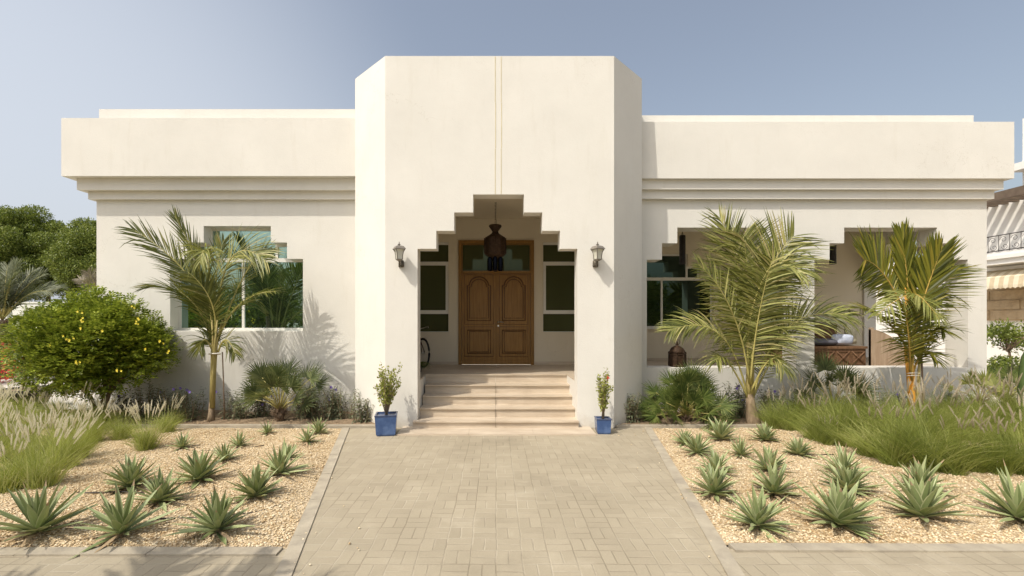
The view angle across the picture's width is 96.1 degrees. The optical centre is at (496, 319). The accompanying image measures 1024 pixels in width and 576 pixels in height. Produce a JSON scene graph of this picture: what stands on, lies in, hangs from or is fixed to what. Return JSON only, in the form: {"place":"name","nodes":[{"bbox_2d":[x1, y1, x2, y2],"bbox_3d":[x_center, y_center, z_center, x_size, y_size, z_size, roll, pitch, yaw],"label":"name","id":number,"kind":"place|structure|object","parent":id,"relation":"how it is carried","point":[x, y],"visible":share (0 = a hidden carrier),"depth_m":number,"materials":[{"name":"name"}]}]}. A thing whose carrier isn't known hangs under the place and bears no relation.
{"place":"outdoors","nodes":[
{"label":"outdoors","id":0,"kind":"place"},
{"bbox_2d":[0,366,52,407],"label":"shrub","id":1,"kind":"object","parent":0,"point":[17,396],"visible":0.12,"depth_m":9.54,"materials":[{"name":"plant"}]},
{"bbox_2d":[0,376,96,409],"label":"pavement","id":2,"kind":"structure","parent":0,"point":[4,383],"depth_m":11.18,"materials":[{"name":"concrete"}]},
{"bbox_2d":[0,342,23,381],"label":"bougainvillea","id":3,"kind":"object","parent":2,"relation":"on","point":[1,370],"visible":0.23,"depth_m":13.66,"materials":[{"name":"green plant"}]},
{"bbox_2d":[0,256,67,378],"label":"date palm","id":4,"kind":"object","parent":2,"relation":"on","point":[12,288],"visible":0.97,"depth_m":14.68,"materials":[{"name":"green plant"}]},
{"bbox_2d":[71,267,96,290],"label":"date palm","id":5,"kind":"object","parent":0,"point":[88,280],"visible":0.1,"depth_m":16.45,"materials":[{"name":"green plant"}]},
{"bbox_2d":[97,397,145,440],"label":"fountain grass","id":6,"kind":"object","parent":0,"point":[119,430],"depth_m":7.05,"materials":[{"name":"green plant"}]},
{"bbox_2d":[111,399,185,451],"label":"fountain grass","id":7,"kind":"object","parent":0,"point":[149,441],"depth_m":6.38,"materials":[{"name":"green plant"}]},
{"bbox_2d":[143,395,194,432],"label":"fountain grass","id":8,"kind":"object","parent":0,"point":[172,422],"depth_m":7.47,"materials":[{"name":"green plant"}]},
{"bbox_2d":[13,409,967,424],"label":"soil","id":9,"kind":"structure","parent":0,"point":[295,420],"depth_m":8.37,"materials":[{"name":"brown soil"}]},
{"bbox_2d":[0,283,183,416],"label":"flowering shrub","id":10,"kind":"object","parent":9,"relation":"on","point":[115,342],"visible":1,"depth_m":7.76,"materials":[{"name":"green plant"}]},
{"bbox_2d":[102,386,136,417],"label":"ruellia plant","id":11,"kind":"object","parent":9,"relation":"on","point":[125,402],"visible":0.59,"depth_m":8.54,"materials":[{"name":"green plant"}]},
{"bbox_2d":[130,381,172,418],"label":"ruellia plant","id":12,"kind":"object","parent":9,"relation":"on","point":[155,401],"visible":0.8,"depth_m":8.53,"materials":[{"name":"green plant"}]},
{"bbox_2d":[157,385,207,421],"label":"ruellia plant","id":13,"kind":"object","parent":9,"relation":"on","point":[184,409],"visible":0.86,"depth_m":8.40,"materials":[{"name":"green plant"}]},
{"bbox_2d":[117,205,287,421],"bbox_3d":[-5.112,-0.137,8.193,3.110,4.024,1.258,0,0,0],"label":"coconut palm","id":14,"kind":"object","parent":9,"relation":"on","point":[206,294],"visible":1,"depth_m":8.17,"materials":[{"name":"green plant"}]},
{"bbox_2d":[216,389,262,419],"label":"ruellia plant","id":15,"kind":"object","parent":9,"relation":"on","point":[237,412],"visible":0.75,"depth_m":8.50,"materials":[{"name":"green plant"}]},
{"bbox_2d":[241,393,278,416],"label":"ruellia plant","id":16,"kind":"object","parent":9,"relation":"on","point":[266,410],"visible":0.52,"depth_m":8.69,"materials":[{"name":"green plant"}]},
{"bbox_2d":[232,355,332,421],"bbox_3d":[-3.905,1.248,8.376,1.603,1.224,1.706,0,0,-44],"label":"fan palm","id":17,"kind":"object","parent":9,"relation":"on","point":[260,378],"visible":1,"depth_m":8.28,"materials":[{"name":"green plant"}]},
{"bbox_2d":[291,388,332,419],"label":"ruellia plant","id":18,"kind":"object","parent":9,"relation":"on","point":[312,413],"visible":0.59,"depth_m":8.55,"materials":[{"name":"green plant"}]},
{"bbox_2d":[313,386,357,420],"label":"ruellia plant","id":19,"kind":"object","parent":9,"relation":"on","point":[333,410],"visible":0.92,"depth_m":8.41,"materials":[{"name":"green plant"}]},
{"bbox_2d":[349,393,372,422],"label":"ruellia plant","id":20,"kind":"object","parent":9,"relation":"on","point":[360,415],"visible":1,"depth_m":8.21,"materials":[{"name":"green plant"}]},
{"bbox_2d":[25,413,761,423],"bbox_3d":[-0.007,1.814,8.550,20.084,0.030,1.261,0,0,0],"label":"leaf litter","id":21,"kind":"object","parent":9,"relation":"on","point":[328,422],"visible":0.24,"depth_m":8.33,"materials":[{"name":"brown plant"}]},
{"bbox_2d":[624,392,642,422],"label":"ruellia plant","id":22,"kind":"object","parent":9,"relation":"on","point":[632,416],"visible":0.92,"depth_m":8.20,"materials":[{"name":"green plant"}]},
{"bbox_2d":[634,356,742,430],"bbox_3d":[3.382,1.287,8.218,1.967,1.268,1.540,0,0,23],"label":"fan palm","id":23,"kind":"object","parent":9,"relation":"on","point":[687,391],"visible":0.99,"depth_m":8.13,"materials":[{"name":"green plant"}]},
{"bbox_2d":[722,381,758,418],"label":"ruellia plant","id":24,"kind":"object","parent":9,"relation":"on","point":[740,412],"visible":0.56,"depth_m":8.64,"materials":[{"name":"green plant"}]},
{"bbox_2d":[654,204,867,423],"bbox_3d":[4.385,-0.130,8.048,3.581,4.112,1.548,0,0,0],"label":"coconut palm","id":25,"kind":"object","parent":9,"relation":"on","point":[783,281],"visible":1,"depth_m":7.81,"materials":[{"name":"green plant"}]},
{"bbox_2d":[756,388,787,416],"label":"ruellia plant","id":26,"kind":"object","parent":9,"relation":"on","point":[765,397],"visible":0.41,"depth_m":8.71,"materials":[{"name":"green plant"}]},
{"bbox_2d":[788,391,821,411],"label":"ruellia plant","id":27,"kind":"object","parent":9,"relation":"on","point":[805,398],"visible":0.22,"depth_m":8.70,"materials":[{"name":"green plant"}]},
{"bbox_2d":[789,351,883,410],"bbox_3d":[6.428,1.205,8.429,1.579,1.292,1.586,0,0,0],"label":"fan palm","id":28,"kind":"object","parent":9,"relation":"on","point":[821,364],"visible":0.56,"depth_m":8.57,"materials":[{"name":"green plant"}]},
{"bbox_2d":[850,390,886,412],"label":"ruellia plant","id":29,"kind":"object","parent":9,"relation":"on","point":[872,399],"visible":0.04,"depth_m":8.66,"materials":[{"name":"green plant"}]},
{"bbox_2d":[881,391,906,409],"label":"ruellia plant","id":30,"kind":"object","parent":9,"relation":"on","point":[897,397],"visible":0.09,"depth_m":8.76,"materials":[{"name":"green plant"}]},
{"bbox_2d":[847,217,986,409],"bbox_3d":[7.313,0.008,7.975,2.986,3.722,1.132,0,0,-21],"label":"coconut palm","id":31,"kind":"object","parent":9,"relation":"on","point":[930,270],"visible":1,"depth_m":8.03,"materials":[{"name":"green plant"}]},
{"bbox_2d":[944,392,962,413],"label":"ruellia plant","id":32,"kind":"object","parent":9,"relation":"on","point":[954,398],"visible":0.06,"depth_m":8.67,"materials":[{"name":"green plant"}]},
{"bbox_2d":[936,368,1013,409],"bbox_3d":[8.765,1.355,8.308,0.970,1.010,0.974,0,0,0],"label":"fan palm","id":33,"kind":"object","parent":9,"relation":"on","point":[986,379],"visible":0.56,"depth_m":8.34,"materials":[{"name":"green leaf"}]},
{"bbox_2d":[981,360,1017,405],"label":"fan palm","id":34,"kind":"object","parent":9,"relation":"on","point":[1005,371],"visible":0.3,"depth_m":8.50,"materials":[{"name":"green plant"}]},
{"bbox_2d":[1017,352,1023,419],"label":"columnar cactus","id":35,"kind":"object","parent":9,"relation":"on","point":[1021,381],"visible":0.58,"depth_m":8.00,"materials":[{"name":"green plant"}]},
{"bbox_2d":[0,428,1023,575],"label":"driveway","id":36,"kind":"structure","parent":0,"point":[612,503],"depth_m":4.10,"materials":[{"name":"beige concrete"}]},
{"bbox_2d":[373,362,402,435],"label":"potted shrub","id":37,"kind":"object","parent":36,"relation":"on","point":[386,422],"visible":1,"depth_m":7.37,"materials":[{"name":"green plant"}]},
{"bbox_2d":[594,368,613,433],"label":"potted shrub","id":38,"kind":"object","parent":36,"relation":"on","point":[603,424],"visible":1,"depth_m":7.49,"materials":[{"name":"green plant"}]},
{"bbox_2d":[0,0,1023,301],"label":"sky","id":39,"kind":"structure","parent":0,"point":[59,59],"materials":[{"name":"blue"}]},
{"bbox_2d":[462,364,1016,548],"bbox_3d":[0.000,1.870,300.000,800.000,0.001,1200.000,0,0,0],"label":"ground","id":40,"kind":"structure","parent":0,"point":[615,427],"depth_m":19.33,"materials":[{"name":"beige stone"}]},
{"bbox_2d":[0,204,48,301],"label":"tree","id":41,"kind":"object","parent":40,"relation":"on","point":[9,241],"visible":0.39,"depth_m":24.64,"materials":[{"name":"green plant"}]},
{"bbox_2d":[1,204,68,301],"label":"tree","id":42,"kind":"object","parent":40,"relation":"on","point":[48,236],"visible":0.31,"depth_m":25.48,"materials":[{"name":"green plant"}]},
{"bbox_2d":[36,216,96,301],"bbox_3d":[-22.264,-1.908,25.110,4.001,7.536,3.373,0,0,0],"label":"tree","id":43,"kind":"object","parent":40,"relation":"on","point":[72,256],"visible":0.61,"depth_m":24.17,"materials":[{"name":"green plant"}]},
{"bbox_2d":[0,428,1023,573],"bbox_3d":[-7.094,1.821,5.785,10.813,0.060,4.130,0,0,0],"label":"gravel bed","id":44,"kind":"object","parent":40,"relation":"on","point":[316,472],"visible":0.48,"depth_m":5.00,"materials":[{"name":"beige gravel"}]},
{"bbox_2d":[0,473,101,546],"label":"agave","id":45,"kind":"object","parent":44,"relation":"on","point":[38,513],"visible":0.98,"depth_m":3.87,"materials":[{"name":"green plant"}]},
{"bbox_2d":[0,378,128,493],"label":"fountain grass","id":46,"kind":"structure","parent":44,"relation":"on","point":[53,451],"depth_m":5.70,"materials":[{"name":"green plant"}]},
{"bbox_2d":[77,491,143,493],"bbox_3d":[-4.254,1.820,4.861,1.102,0.014,0.082,0,0,3],"label":"drip hose","id":47,"kind":"object","parent":44,"relation":"on","point":[111,491],"visible":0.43,"depth_m":4.86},
{"bbox_2d":[68,479,183,558],"bbox_3d":[-3.150,1.607,3.957,0.807,0.469,0.681,0,0,-45],"label":"agave","id":48,"kind":"object","parent":44,"relation":"on","point":[118,519],"visible":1,"depth_m":3.87,"materials":[{"name":"green plant"}]},
{"bbox_2d":[98,453,163,494],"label":"agave","id":49,"kind":"object","parent":44,"relation":"on","point":[129,474],"visible":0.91,"depth_m":4.99,"materials":[{"name":"green plant"}]},
{"bbox_2d":[122,466,193,512],"bbox_3d":[-3.354,1.657,4.618,0.620,0.345,0.654,3,-3,-23],"label":"agave","id":50,"kind":"object","parent":44,"relation":"on","point":[163,493],"visible":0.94,"depth_m":4.58,"materials":[{"name":"green plant"}]},
{"bbox_2d":[164,431,194,452],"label":"agave","id":51,"kind":"object","parent":44,"relation":"on","point":[181,442],"visible":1,"depth_m":6.47,"materials":[{"name":"green plant"}]},
{"bbox_2d":[170,446,231,489],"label":"agave","id":52,"kind":"object","parent":44,"relation":"on","point":[197,469],"visible":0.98,"depth_m":5.21,"materials":[{"name":"green plant"}]},
{"bbox_2d":[162,486,254,544],"bbox_3d":[-2.409,1.624,3.875,0.669,0.409,0.571,0,0,-38],"label":"agave","id":53,"kind":"object","parent":44,"relation":"on","point":[218,519],"visible":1,"depth_m":3.91,"materials":[{"name":"green plant"}]},
{"bbox_2d":[156,504,279,519],"bbox_3d":[-2.616,1.820,4.313,1.091,0.014,0.155,0,0,-18],"label":"drip hose","id":54,"kind":"object","parent":44,"relation":"on","point":[196,517],"visible":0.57,"depth_m":4.23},
{"bbox_2d":[206,440,244,463],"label":"agave","id":55,"kind":"object","parent":44,"relation":"on","point":[224,453],"visible":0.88,"depth_m":5.93,"materials":[{"name":"green plant"}]},
{"bbox_2d":[228,431,252,449],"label":"agave","id":56,"kind":"object","parent":44,"relation":"on","point":[239,442],"visible":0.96,"depth_m":6.59,"materials":[{"name":"green plant"}]},
{"bbox_2d":[225,461,285,503],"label":"agave","id":57,"kind":"object","parent":44,"relation":"on","point":[255,484],"visible":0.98,"depth_m":4.65,"materials":[{"name":"green plant"}]},
{"bbox_2d":[257,421,277,434],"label":"agave","id":58,"kind":"object","parent":44,"relation":"on","point":[267,429],"visible":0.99,"depth_m":7.36,"materials":[{"name":"green plant"}]},
{"bbox_2d":[257,437,313,477],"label":"agave","id":59,"kind":"object","parent":44,"relation":"on","point":[280,462],"visible":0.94,"depth_m":5.37,"materials":[{"name":"green plant"}]},
{"bbox_2d":[273,443,302,458],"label":"agave","id":60,"kind":"object","parent":44,"relation":"on","point":[288,448],"visible":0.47,"depth_m":6.04,"materials":[{"name":"green plant"}]},
{"bbox_2d":[291,424,321,445],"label":"agave","id":61,"kind":"object","parent":44,"relation":"on","point":[306,439],"visible":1,"depth_m":6.80,"materials":[{"name":"green plant"}]},
{"bbox_2d":[302,415,327,434],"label":"agave","id":62,"kind":"object","parent":44,"relation":"on","point":[318,426],"visible":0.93,"depth_m":7.43,"materials":[{"name":"green plant"}]},
{"bbox_2d":[0,424,1023,575],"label":"kerb","id":63,"kind":"structure","parent":40,"relation":"on","point":[722,552],"depth_m":3.72,"materials":[{"name":"concrete"}]},
{"bbox_2d":[61,56,1013,435],"bbox_3d":[0.853,-1.317,10.930,18.515,6.434,7.140,0,0,0],"label":"villa","id":64,"kind":"object","parent":40,"relation":"on","point":[563,162],"visible":0.88,"depth_m":8.98,"materials":[{"name":"paint"}]},
{"bbox_2d":[171,228,302,331],"bbox_3d":[-5.225,-0.829,9.402,2.670,2.123,0.295,0,0,0],"label":"window","id":65,"kind":"structure","parent":64,"relation":"in","point":[281,312],"depth_m":9.52,"materials":[{"name":"green glass"}]},
{"bbox_2d":[392,242,405,266],"bbox_3d":[-1.640,-1.107,7.777,0.219,0.415,0.289,0,0,-28],"label":"wall lantern","id":66,"kind":"object","parent":64,"relation":"attached to","point":[399,249],"depth_m":7.69,"materials":[{"name":"white glass"}]},
{"bbox_2d":[420,326,429,367],"bbox_3d":[-1.917,0.593,10.399,1.300,0.926,0.505,0,0,26],"label":"bicycle","id":67,"kind":"object","parent":64,"relation":"on","point":[427,343],"visible":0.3,"depth_m":10.12,"materials":[{"name":"rubber"}]},
{"bbox_2d":[420,361,429,371],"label":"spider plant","id":68,"kind":"object","parent":64,"relation":"on","point":[422,363],"visible":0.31,"depth_m":9.31,"materials":[{"name":"green plant"}]},
{"bbox_2d":[420,242,447,331],"bbox_3d":[-1.597,-0.785,11.025,0.907,2.143,0.050,0,0,0],"label":"window","id":69,"kind":"structure","parent":64,"relation":"in","point":[433,264],"depth_m":11.02,"materials":[{"name":"green glass"}]},
{"bbox_2d":[484,202,505,271],"bbox_3d":[-0.025,-1.709,9.400,0.462,1.408,0.463,0,0,0],"label":"pendant lantern","id":70,"kind":"object","parent":64,"relation":"hanging from","point":[495,246],"visible":1,"depth_m":9.27,"materials":[{"name":"metal"}]},
{"bbox_2d":[458,240,533,364],"bbox_3d":[-0.005,-0.415,10.980,1.796,2.956,0.180,0,0,0],"label":"double door","id":71,"kind":"structure","parent":64,"relation":"in","point":[496,309],"depth_m":10.97,"materials":[{"name":"brown wood"}]},
{"bbox_2d":[543,242,573,331],"bbox_3d":[1.567,-0.785,11.025,0.906,2.143,0.050,0,0,0],"label":"window","id":72,"kind":"structure","parent":64,"relation":"in","point":[558,266],"depth_m":11.02,"materials":[{"name":"green glass"}]},
{"bbox_2d":[590,242,604,266],"bbox_3d":[1.690,-1.107,7.777,0.219,0.415,0.289,0,0,-28],"label":"wall lantern","id":73,"kind":"object","parent":64,"relation":"attached to","point":[597,250],"depth_m":7.69,"materials":[{"name":"white glass"}]},
{"bbox_2d":[668,339,686,366],"bbox_3d":[3.734,0.677,9.500,0.345,0.561,0.340,0,0,0],"label":"floor lantern","id":74,"kind":"object","parent":64,"relation":"on","point":[677,353],"visible":0.91,"depth_m":9.39,"materials":[{"name":"metal"}]},
{"bbox_2d":[647,254,716,328],"bbox_3d":[4.340,-0.750,11.973,2.640,1.960,0.295,0,0,0],"label":"window","id":75,"kind":"structure","parent":64,"relation":"in","point":[670,284],"depth_m":12.09,"materials":[{"name":"green glass"}]},
{"bbox_2d":[679,232,685,264],"bbox_3d":[4.205,-1.833,10.400,0.144,1.153,0.137,0,0,0],"label":"hanging lamp","id":76,"kind":"object","parent":64,"relation":"hanging from","point":[682,249],"visible":0.98,"depth_m":10.35,"materials":[{"name":"metal"}]},
{"bbox_2d":[829,245,836,264],"bbox_3d":[7.606,-1.833,10.400,0.144,1.153,0.137,0,0,0],"label":"hanging lamp","id":77,"kind":"object","parent":64,"relation":"hanging from","point":[833,255],"visible":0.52,"depth_m":10.35,"materials":[{"name":"metal"}]},
{"bbox_2d":[766,325,908,365],"bbox_3d":[7.655,0.588,10.375,2.650,0.950,0.970,0,0,0],"label":"carved bench","id":78,"kind":"object","parent":64,"relation":"on","point":[856,355],"visible":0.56,"depth_m":9.97,"materials":[{"name":"brown wood"}]},
{"bbox_2d":[814,338,837,344],"bbox_3d":[7.028,0.493,10.450,1.342,0.155,0.760,0,0,0],"label":"cushion","id":79,"kind":"object","parent":78,"relation":"on","point":[822,341],"visible":0.38,"depth_m":10.10,"materials":[{"name":"grey fabric"}]},
{"bbox_2d":[831,334,853,344],"bbox_3d":[7.673,0.433,10.220,0.448,0.248,0.240,0,0,0],"label":"cushion","id":80,"kind":"object","parent":79,"relation":"on","point":[844,339],"visible":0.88,"depth_m":10.12,"materials":[{"name":"white fabric"}]},
{"bbox_2d":[844,323,857,343],"bbox_3d":[7.976,0.313,10.360,0.264,0.496,0.160,0,0,0],"label":"cushion","id":81,"kind":"object","parent":78,"relation":"on","point":[853,330],"visible":0.43,"depth_m":10.29,"materials":[{"name":"beige fabric"}]},
{"bbox_2d":[652,428,1023,544],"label":"gravel bed","id":82,"kind":"object","parent":40,"relation":"on","point":[945,527],"visible":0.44,"depth_m":4.74,"materials":[{"name":"beige gravel"}]},
{"bbox_2d":[668,428,693,446],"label":"agave","id":83,"kind":"object","parent":82,"relation":"on","point":[678,439],"visible":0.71,"depth_m":6.81,"materials":[{"name":"green plant"}]},
{"bbox_2d":[675,433,715,457],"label":"agave","id":84,"kind":"object","parent":82,"relation":"on","point":[696,446],"visible":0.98,"depth_m":6.22,"materials":[{"name":"green plant"}]},
{"bbox_2d":[685,459,740,502],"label":"agave","id":85,"kind":"object","parent":82,"relation":"on","point":[715,486],"visible":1,"depth_m":4.79,"materials":[{"name":"green plant"}]},
{"bbox_2d":[693,447,742,478],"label":"agave","id":86,"kind":"object","parent":82,"relation":"on","point":[713,459],"visible":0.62,"depth_m":5.45,"materials":[{"name":"green plant"}]},
{"bbox_2d":[701,416,741,441],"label":"agave","id":87,"kind":"object","parent":82,"relation":"on","point":[721,431],"visible":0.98,"depth_m":6.94,"materials":[{"name":"green plant"}]},
{"bbox_2d":[719,432,756,458],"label":"agave","id":88,"kind":"object","parent":82,"relation":"on","point":[739,448],"visible":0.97,"depth_m":6.18,"materials":[{"name":"green plant"}]},
{"bbox_2d":[720,484,799,542],"bbox_3d":[2.313,1.649,4.038,0.654,0.364,0.690,1,3,22],"label":"agave","id":89,"kind":"object","parent":82,"relation":"on","point":[760,513],"visible":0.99,"depth_m":4.01,"materials":[{"name":"green plant"}]},
{"bbox_2d":[745,421,779,441],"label":"agave","id":90,"kind":"object","parent":82,"relation":"on","point":[764,432],"visible":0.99,"depth_m":6.92,"materials":[{"name":"green plant"}]},
{"bbox_2d":[745,444,797,474],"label":"agave","id":91,"kind":"object","parent":82,"relation":"on","point":[770,455],"visible":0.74,"depth_m":5.46,"materials":[{"name":"green plant"}]},
{"bbox_2d":[746,385,798,429],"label":"fountain grass","id":92,"kind":"object","parent":82,"relation":"on","point":[773,423],"depth_m":7.71,"materials":[{"name":"green plant"}]},
{"bbox_2d":[749,458,814,500],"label":"agave","id":93,"kind":"object","parent":82,"relation":"on","point":[772,484],"visible":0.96,"depth_m":4.75,"materials":[{"name":"green plant"}]},
{"bbox_2d":[779,436,818,458],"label":"agave","id":94,"kind":"object","parent":82,"relation":"on","point":[798,448],"visible":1,"depth_m":6.13,"materials":[{"name":"green plant"}]},
{"bbox_2d":[806,415,845,445],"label":"fountain grass","id":95,"kind":"object","parent":82,"relation":"on","point":[827,440],"depth_m":6.67,"materials":[{"name":"green plant"}]},
{"bbox_2d":[789,477,888,542],"bbox_3d":[3.037,1.615,4.117,0.763,0.426,0.688,3,3,25],"label":"agave","id":96,"kind":"object","parent":82,"relation":"on","point":[839,509],"visible":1,"depth_m":4.04,"materials":[{"name":"green plant"}]},
{"bbox_2d":[812,439,875,474],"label":"agave","id":97,"kind":"object","parent":82,"relation":"on","point":[845,460],"visible":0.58,"depth_m":5.43,"materials":[{"name":"green plant"}]},
{"bbox_2d":[816,456,886,497],"bbox_3d":[3.678,1.629,4.841,0.630,0.364,0.598,0,-3,-22],"label":"agave","id":98,"kind":"object","parent":82,"relation":"on","point":[850,477],"visible":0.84,"depth_m":4.79,"materials":[{"name":"green plant"}]},
{"bbox_2d":[760,365,1023,476],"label":"fountain grass","id":99,"kind":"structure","parent":82,"relation":"on","point":[922,432],"depth_m":6.38,"materials":[{"name":"green plant"}]},
{"bbox_2d":[870,469,984,523],"bbox_3d":[3.889,1.607,4.212,0.756,0.437,0.632,0,0,-17],"label":"agave","id":100,"kind":"object","parent":82,"relation":"on","point":[921,504],"visible":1,"depth_m":4.18,"materials":[{"name":"green plant"}]},
{"bbox_2d":[893,455,963,495],"bbox_3d":[4.493,1.625,4.814,0.657,0.400,0.558,0,0,-44],"label":"agave","id":101,"kind":"object","parent":82,"relation":"on","point":[918,471],"visible":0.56,"depth_m":4.87,"materials":[{"name":"green plant"}]},
{"bbox_2d":[960,460,1023,521],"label":"agave","id":102,"kind":"object","parent":82,"relation":"on","point":[1013,506],"visible":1,"depth_m":4.18,"materials":[{"name":"green plant"}]},
{"bbox_2d":[987,354,1019,383],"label":"shrub","id":103,"kind":"object","parent":40,"relation":"on","point":[1000,360],"visible":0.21,"depth_m":12.04,"materials":[{"name":"green plant"}]},
{"bbox_2d":[987,317,1023,359],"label":"tree","id":104,"kind":"object","parent":40,"relation":"on","point":[1004,333],"visible":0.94,"depth_m":12.51,"materials":[{"name":"green plant"}]},
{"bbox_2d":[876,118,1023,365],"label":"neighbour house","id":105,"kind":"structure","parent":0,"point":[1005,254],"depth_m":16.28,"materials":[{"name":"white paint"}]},
{"label":"lawn","id":106,"kind":"structure","parent":0,"visible":0},
{"bbox_2d":[0,302,74,350],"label":"boundary wall","id":107,"kind":"structure","parent":106,"relation":"on","point":[17,312],"depth_m":20.60,"materials":[{"name":"white paint"}]}
]}

